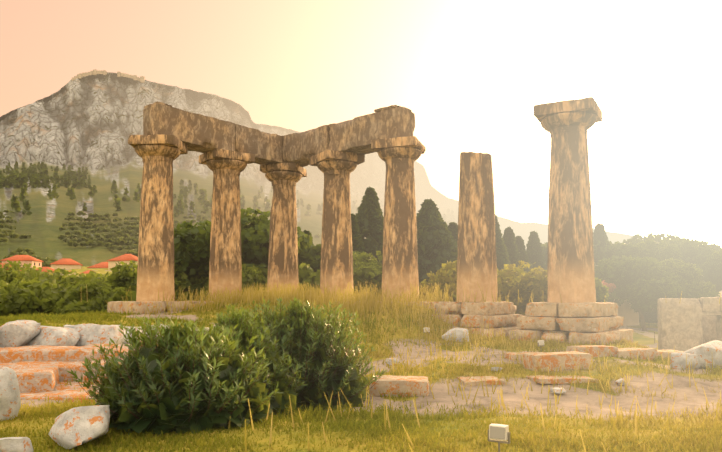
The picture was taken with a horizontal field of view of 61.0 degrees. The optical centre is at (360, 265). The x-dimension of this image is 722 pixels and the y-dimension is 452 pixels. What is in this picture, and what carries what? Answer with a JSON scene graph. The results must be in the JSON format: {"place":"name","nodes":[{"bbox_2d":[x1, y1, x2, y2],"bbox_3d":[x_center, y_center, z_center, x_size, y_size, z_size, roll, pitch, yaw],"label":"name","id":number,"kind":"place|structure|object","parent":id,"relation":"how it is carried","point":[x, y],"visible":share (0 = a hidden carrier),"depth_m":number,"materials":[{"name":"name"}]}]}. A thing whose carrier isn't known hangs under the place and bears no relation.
{"place":"outdoors","nodes":[
{"label":"outdoors","id":0,"kind":"place"},
{"bbox_2d":[0,72,642,266],"bbox_3d":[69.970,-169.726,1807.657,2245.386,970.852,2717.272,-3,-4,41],"label":"mountain","id":1,"kind":"structure","parent":0,"point":[92,123],"depth_m":1786.15,"materials":[{"name":"grey stone"}]},
{"bbox_2d":[72,69,144,82],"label":"acrocorinth fortress walls","id":2,"kind":"structure","parent":1,"relation":"on","point":[94,72],"depth_m":2032.80,"materials":[{"name":"beige stone"}]},
{"bbox_2d":[0,210,364,266],"bbox_3d":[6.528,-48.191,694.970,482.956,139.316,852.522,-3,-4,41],"label":"olive grove","id":3,"kind":"object","parent":1,"relation":"on","point":[81,238],"visible":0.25,"depth_m":481.44,"materials":[{"name":"green plant"}]},
{"bbox_2d":[0,161,454,224],"bbox_3d":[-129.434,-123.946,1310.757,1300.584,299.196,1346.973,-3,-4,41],"label":"trees","id":4,"kind":"object","parent":1,"relation":"on","point":[14,178],"visible":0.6,"depth_m":899.21,"materials":[{"name":"green plant"}]},
{"bbox_2d":[0,266,721,451],"bbox_3d":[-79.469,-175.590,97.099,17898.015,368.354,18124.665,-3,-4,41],"label":"ground","id":5,"kind":"structure","parent":0,"point":[586,402],"depth_m":12.11,"materials":[{"name":"green plant"}]},
{"bbox_2d":[0,280,35,316],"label":"bush","id":6,"kind":"object","parent":5,"relation":"on","point":[6,290],"visible":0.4,"depth_m":43.25,"materials":[{"name":"green plant"}]},
{"bbox_2d":[0,255,43,266],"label":"house","id":7,"kind":"structure","parent":5,"relation":"on","point":[28,259],"depth_m":263.55,"materials":[{"name":"orange paint"}]},
{"bbox_2d":[0,260,50,283],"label":"broad tree","id":8,"kind":"object","parent":5,"relation":"on","point":[9,275],"visible":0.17,"depth_m":81.93,"materials":[{"name":"green plant"}]},
{"bbox_2d":[9,277,74,314],"bbox_3d":[-23.992,3.721,47.321,7.608,5.582,7.591,-3,-4,41],"label":"bush","id":9,"kind":"object","parent":5,"relation":"on","point":[44,296],"visible":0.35,"depth_m":44.68,"materials":[{"name":"green plant"}]},
{"bbox_2d":[36,267,54,272],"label":"house","id":10,"kind":"structure","parent":5,"relation":"on","point":[46,268],"depth_m":220.94,"materials":[{"name":"orange paint"}]},
{"bbox_2d":[23,268,105,288],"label":"bush","id":11,"kind":"object","parent":5,"relation":"on","point":[71,279],"visible":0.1,"depth_m":67.32,"materials":[{"name":"green plant"}]},
{"bbox_2d":[50,258,82,268],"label":"house","id":12,"kind":"structure","parent":5,"relation":"on","point":[65,263],"depth_m":249.03,"materials":[{"name":"beige paint"}]},
{"bbox_2d":[0,343,140,402],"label":"stone steps","id":13,"kind":"structure","parent":5,"relation":"on","point":[40,370],"depth_m":12.94,"materials":[{"name":"beige stone"}]},
{"bbox_2d":[48,405,109,448],"bbox_3d":[-3.434,1.975,7.631,0.789,0.493,0.693,-3,-4,41],"label":"boulder","id":14,"kind":"object","parent":5,"relation":"on","point":[74,427],"visible":0.98,"depth_m":7.41,"materials":[{"name":"stone"}]},
{"bbox_2d":[55,278,136,314],"bbox_3d":[-17.589,3.232,41.334,5.466,4.835,6.869,2,-3,-28],"label":"bush","id":15,"kind":"object","parent":5,"relation":"on","point":[99,296],"visible":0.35,"depth_m":40.07,"materials":[{"name":"green plant"}]},
{"bbox_2d":[87,262,107,267],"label":"house","id":16,"kind":"structure","parent":5,"relation":"on","point":[102,265],"depth_m":254.52,"materials":[{"name":"orange paint"}]},
{"bbox_2d":[93,260,137,291],"bbox_3d":[-18.316,3.189,51.522,9.244,7.143,7.163,-3,-4,41],"label":"broad tree","id":17,"kind":"object","parent":5,"relation":"on","point":[125,276],"visible":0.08,"depth_m":49.48,"materials":[{"name":"green plant"}]},
{"bbox_2d":[107,254,137,269],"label":"house","id":18,"kind":"structure","parent":5,"relation":"on","point":[124,258],"depth_m":239.30,"materials":[{"name":"beige paint"}]},
{"bbox_2d":[133,263,208,300],"bbox_3d":[-13.971,2.745,45.696,7.545,6.337,6.621,0,-3,-1],"label":"bush","id":19,"kind":"object","parent":5,"relation":"on","point":[180,282],"visible":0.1,"depth_m":44.48,"materials":[{"name":"green plant"}]},
{"bbox_2d":[67,313,283,435],"bbox_3d":[-2.624,1.539,8.668,2.235,1.743,3.143,-35,-35,85],"label":"shrub","id":20,"kind":"object","parent":5,"relation":"on","point":[185,378],"visible":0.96,"depth_m":8.19,"materials":[{"name":"green plant"}]},
{"bbox_2d":[174,220,255,298],"bbox_3d":[-12.611,1.353,47.471,9.294,9.426,8.340,-3,-4,41],"label":"pine tree","id":21,"kind":"object","parent":5,"relation":"on","point":[191,250],"visible":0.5,"depth_m":44.70,"materials":[{"name":"green plant"}]},
{"bbox_2d":[196,264,267,300],"bbox_3d":[-8.397,2.558,44.257,5.203,5.165,6.207,-3,-4,41],"label":"bush","id":22,"kind":"object","parent":5,"relation":"on","point":[251,275],"visible":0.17,"depth_m":42.68,"materials":[{"name":"green plant"}]},
{"bbox_2d":[204,303,306,416],"bbox_3d":[-2.104,1.600,9.892,2.122,1.988,2.350,-3,-4,41],"label":"shrub","id":23,"kind":"object","parent":5,"relation":"on","point":[245,329],"visible":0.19,"depth_m":9.73,"materials":[{"name":"green plant"}]},
{"bbox_2d":[240,207,314,277],"bbox_3d":[-7.616,0.652,50.306,10.453,10.554,10.549,-3,-4,41],"label":"pine tree","id":24,"kind":"object","parent":5,"relation":"on","point":[255,232],"visible":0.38,"depth_m":47.14,"materials":[{"name":"green plant"}]},
{"bbox_2d":[229,297,386,410],"bbox_3d":[-1.259,1.742,11.742,3.306,2.161,3.168,-3,-4,41],"label":"shrub","id":25,"kind":"object","parent":5,"relation":"on","point":[325,360],"visible":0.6,"depth_m":11.17,"materials":[{"name":"green plant"}]},
{"bbox_2d":[303,229,312,243],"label":"cypress tree","id":26,"kind":"object","parent":5,"relation":"on","point":[305,231],"depth_m":59.34,"materials":[{"name":"green plant"}]},
{"bbox_2d":[298,262,319,292],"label":"bush","id":27,"kind":"object","parent":5,"relation":"on","point":[307,274],"visible":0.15,"depth_m":44.30,"materials":[{"name":"green plant"}]},
{"bbox_2d":[298,244,320,261],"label":"pine tree","id":28,"kind":"object","parent":5,"relation":"on","point":[306,251],"depth_m":53.93,"materials":[{"name":"green plant"}]},
{"bbox_2d":[0,327,626,451],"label":"scattered boulders","id":29,"kind":"object","parent":5,"relation":"on","point":[10,402],"visible":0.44,"depth_m":8.63,"materials":[{"name":"stone"}]},
{"bbox_2d":[305,245,358,271],"bbox_3d":[-2.923,2.301,54.697,6.510,8.510,6.839,2,-3,-35],"label":"pine tree","id":30,"kind":"object","parent":5,"relation":"on","point":[315,252],"visible":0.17,"depth_m":52.38,"materials":[{"name":"green plant"}]},
{"bbox_2d":[351,213,365,253],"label":"cypress tree","id":31,"kind":"object","parent":5,"relation":"on","point":[357,243],"visible":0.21,"depth_m":57.38,"materials":[{"name":"green plant"}]},
{"bbox_2d":[0,281,721,451],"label":"grass","id":32,"kind":"structure","parent":5,"relation":"on","point":[364,306],"depth_m":10.15,"materials":[{"name":"green plant"}]},
{"bbox_2d":[353,259,381,300],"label":"bush","id":33,"kind":"object","parent":5,"relation":"on","point":[363,272],"visible":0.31,"depth_m":43.91,"materials":[{"name":"green plant"}]},
{"bbox_2d":[353,251,382,266],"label":"broad tree","id":34,"kind":"object","parent":5,"relation":"on","point":[363,256],"visible":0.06,"depth_m":48.80,"materials":[{"name":"green plant"}]},
{"bbox_2d":[356,187,383,263],"bbox_3d":[0.754,-0.413,61.456,5.478,15.194,5.446,-3,-4,41],"label":"cypress tree","id":35,"kind":"object","parent":5,"relation":"on","point":[370,218],"visible":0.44,"depth_m":60.49,"materials":[{"name":"green plant"}]},
{"bbox_2d":[107,300,633,344],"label":"stone platform","id":36,"kind":"structure","parent":5,"relation":"on","point":[591,322],"depth_m":22.00,"materials":[{"name":"stone"}]},
{"bbox_2d":[128,134,187,301],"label":"column","id":37,"kind":"structure","parent":36,"relation":"on","point":[157,154],"depth_m":26.70,"materials":[{"name":"stone"}]},
{"bbox_2d":[199,148,254,298],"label":"column","id":38,"kind":"structure","parent":36,"relation":"on","point":[227,167],"depth_m":29.54,"materials":[{"name":"stone"}]},
{"bbox_2d":[260,162,306,293],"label":"column","id":39,"kind":"structure","parent":36,"relation":"on","point":[283,178],"depth_m":32.33,"materials":[{"name":"stone"}]},
{"bbox_2d":[310,150,364,299],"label":"column","id":40,"kind":"structure","parent":36,"relation":"on","point":[336,168],"depth_m":29.75,"materials":[{"name":"stone"}]},
{"bbox_2d":[371,136,425,300],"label":"column","id":41,"kind":"structure","parent":36,"relation":"on","point":[398,156],"depth_m":27.15,"materials":[{"name":"stone"}]},
{"bbox_2d":[143,101,414,166],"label":"entablature","id":42,"kind":"structure","parent":41,"relation":"on","point":[200,133],"depth_m":28.99,"materials":[{"name":"stone"}]},
{"bbox_2d":[457,152,497,301],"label":"column","id":43,"kind":"structure","parent":36,"relation":"on","point":[476,258],"depth_m":24.56,"materials":[{"name":"stone"}]},
{"bbox_2d":[534,97,601,302],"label":"column","id":44,"kind":"structure","parent":36,"relation":"on","point":[567,124],"depth_m":21.99,"materials":[{"name":"stone"}]},
{"bbox_2d":[416,198,457,287],"bbox_3d":[5.825,0.540,51.418,6.465,12.452,6.341,-3,-4,41],"label":"cypress tree","id":45,"kind":"object","parent":5,"relation":"on","point":[437,247],"visible":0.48,"depth_m":50.27,"materials":[{"name":"green plant"}]},
{"bbox_2d":[419,260,456,301],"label":"bush","id":46,"kind":"object","parent":5,"relation":"on","point":[444,277],"visible":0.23,"depth_m":35.13,"materials":[{"name":"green plant"}]},
{"bbox_2d":[447,222,457,245],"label":"cypress tree","id":47,"kind":"object","parent":5,"relation":"on","point":[452,227],"visible":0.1,"depth_m":57.47,"materials":[{"name":"green plant"}]},
{"bbox_2d":[488,423,509,451],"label":"floodlight","id":48,"kind":"object","parent":5,"relation":"on","point":[498,433],"visible":1,"depth_m":6.80,"materials":[{"name":"grey"}]},
{"bbox_2d":[495,215,512,280],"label":"cypress tree","id":49,"kind":"object","parent":5,"relation":"on","point":[502,256],"visible":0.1,"depth_m":60.63,"materials":[{"name":"green plant"}]},
{"bbox_2d":[502,227,521,277],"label":"cypress tree","id":50,"kind":"object","parent":5,"relation":"on","point":[508,237],"visible":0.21,"depth_m":65.32,"materials":[{"name":"green plant"}]},
{"bbox_2d":[497,260,547,314],"bbox_3d":[9.482,2.186,34.437,4.966,4.871,5.159,-3,-4,41],"label":"bush","id":51,"kind":"object","parent":5,"relation":"on","point":[533,282],"visible":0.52,"depth_m":33.26,"materials":[{"name":"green plant"}]},
{"bbox_2d":[515,236,532,275],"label":"cypress tree","id":52,"kind":"object","parent":5,"relation":"on","point":[519,240],"visible":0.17,"depth_m":69.53,"materials":[{"name":"green plant"}]},
{"bbox_2d":[369,338,682,396],"bbox_3d":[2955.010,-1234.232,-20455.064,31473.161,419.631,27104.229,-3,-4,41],"label":"fallen blocks","id":53,"kind":"object","parent":5,"relation":"on","point":[419,385],"visible":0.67,"depth_m":14.65,"materials":[{"name":"beige stone"}]},
{"bbox_2d":[526,231,546,270],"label":"cypress tree","id":54,"kind":"object","parent":5,"relation":"on","point":[534,250],"visible":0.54,"depth_m":73.51,"materials":[{"name":"green plant"}]},
{"bbox_2d":[537,340,543,345],"bbox_3d":[5.296,2.423,18.039,0.225,0.433,0.121,1,-3,-24],"label":"floodlight","id":55,"kind":"object","parent":5,"relation":"on","point":[540,342],"visible":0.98,"depth_m":17.99,"materials":[{"name":"grey"}]},
{"bbox_2d":[541,242,547,253],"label":"pine tree","id":56,"kind":"object","parent":5,"relation":"on","point":[544,246],"depth_m":84.55,"materials":[{"name":"green plant"}]},
{"bbox_2d":[544,245,547,267],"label":"cypress tree","id":57,"kind":"object","parent":5,"relation":"on","point":[546,255],"visible":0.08,"depth_m":76.05,"materials":[{"name":"green plant"}]},
{"bbox_2d":[593,223,609,279],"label":"cypress tree","id":58,"kind":"object","parent":5,"relation":"on","point":[599,233],"visible":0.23,"depth_m":71.54,"materials":[{"name":"green plant"}]},
{"bbox_2d":[595,277,608,301],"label":"bush","id":59,"kind":"object","parent":5,"relation":"on","point":[601,291],"visible":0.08,"depth_m":39.03,"materials":[{"name":"green plant"}]},
{"bbox_2d":[602,280,638,325],"bbox_3d":[25.630,4.290,66.380,7.100,5.417,5.600,1,-3,-21],"label":"custodian hut","id":60,"kind":"object","parent":5,"relation":"on","point":[628,313],"visible":0.02,"depth_m":64.66,"materials":[{"name":"beige paint"}]},
{"bbox_2d":[593,239,682,278],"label":"pine tree","id":61,"kind":"object","parent":5,"relation":"on","point":[647,248],"visible":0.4,"depth_m":68.63,"materials":[{"name":"green plant"}]},
{"bbox_2d":[594,255,693,330],"bbox_3d":[28.016,2.844,60.923,8.612,7.918,8.225,-3,-4,41],"label":"pine tree","id":62,"kind":"object","parent":5,"relation":"on","point":[644,285],"visible":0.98,"depth_m":59.28,"materials":[{"name":"green plant"}]},
{"bbox_2d":[639,310,657,322],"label":"tree","id":63,"kind":"object","parent":5,"relation":"on","point":[652,317],"visible":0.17,"depth_m":67.28,"materials":[{"name":"green plant"}]},
{"bbox_2d":[623,233,703,250],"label":"pine tree","id":64,"kind":"object","parent":5,"relation":"on","point":[635,240],"visible":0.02,"depth_m":86.70,"materials":[{"name":"green plant"}]},
{"bbox_2d":[653,258,719,315],"bbox_3d":[32.106,2.909,62.759,7.048,7.402,7.002,0,-3,-3],"label":"broad tree","id":65,"kind":"object","parent":5,"relation":"on","point":[690,273],"visible":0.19,"depth_m":60.58,"materials":[{"name":"green plant"}]},
{"bbox_2d":[657,296,721,351],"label":"ruin wall with arch","id":66,"kind":"structure","parent":5,"relation":"on","point":[685,324],"depth_m":39.95,"materials":[{"name":"grey stone"}]},
{"bbox_2d":[660,238,718,270],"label":"pine tree","id":67,"kind":"object","parent":5,"relation":"on","point":[693,251],"visible":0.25,"depth_m":72.91,"materials":[{"name":"green plant"}]},
{"bbox_2d":[670,340,721,369],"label":"edge boulder","id":68,"kind":"object","parent":5,"relation":"on","point":[704,354],"visible":0.79,"depth_m":15.45,"materials":[{"name":"stone"}]},
{"bbox_2d":[693,249,721,294],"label":"pine tree","id":69,"kind":"object","parent":5,"relation":"on","point":[712,272],"visible":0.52,"depth_m":69.45,"materials":[{"name":"green plant"}]},
{"bbox_2d":[701,241,721,251],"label":"hill","id":70,"kind":"structure","parent":5,"relation":"on","point":[716,247],"depth_m":94.35,"materials":[{"name":"green plant"}]},
{"bbox_2d":[0,0,721,247],"label":"sky","id":71,"kind":"structure","parent":0,"point":[472,74],"materials":[{"name":"white"}]},
{"bbox_2d":[618,326,657,339],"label":"path gravel","id":72,"kind":"structure","parent":0,"point":[649,334],"depth_m":58.99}
]}

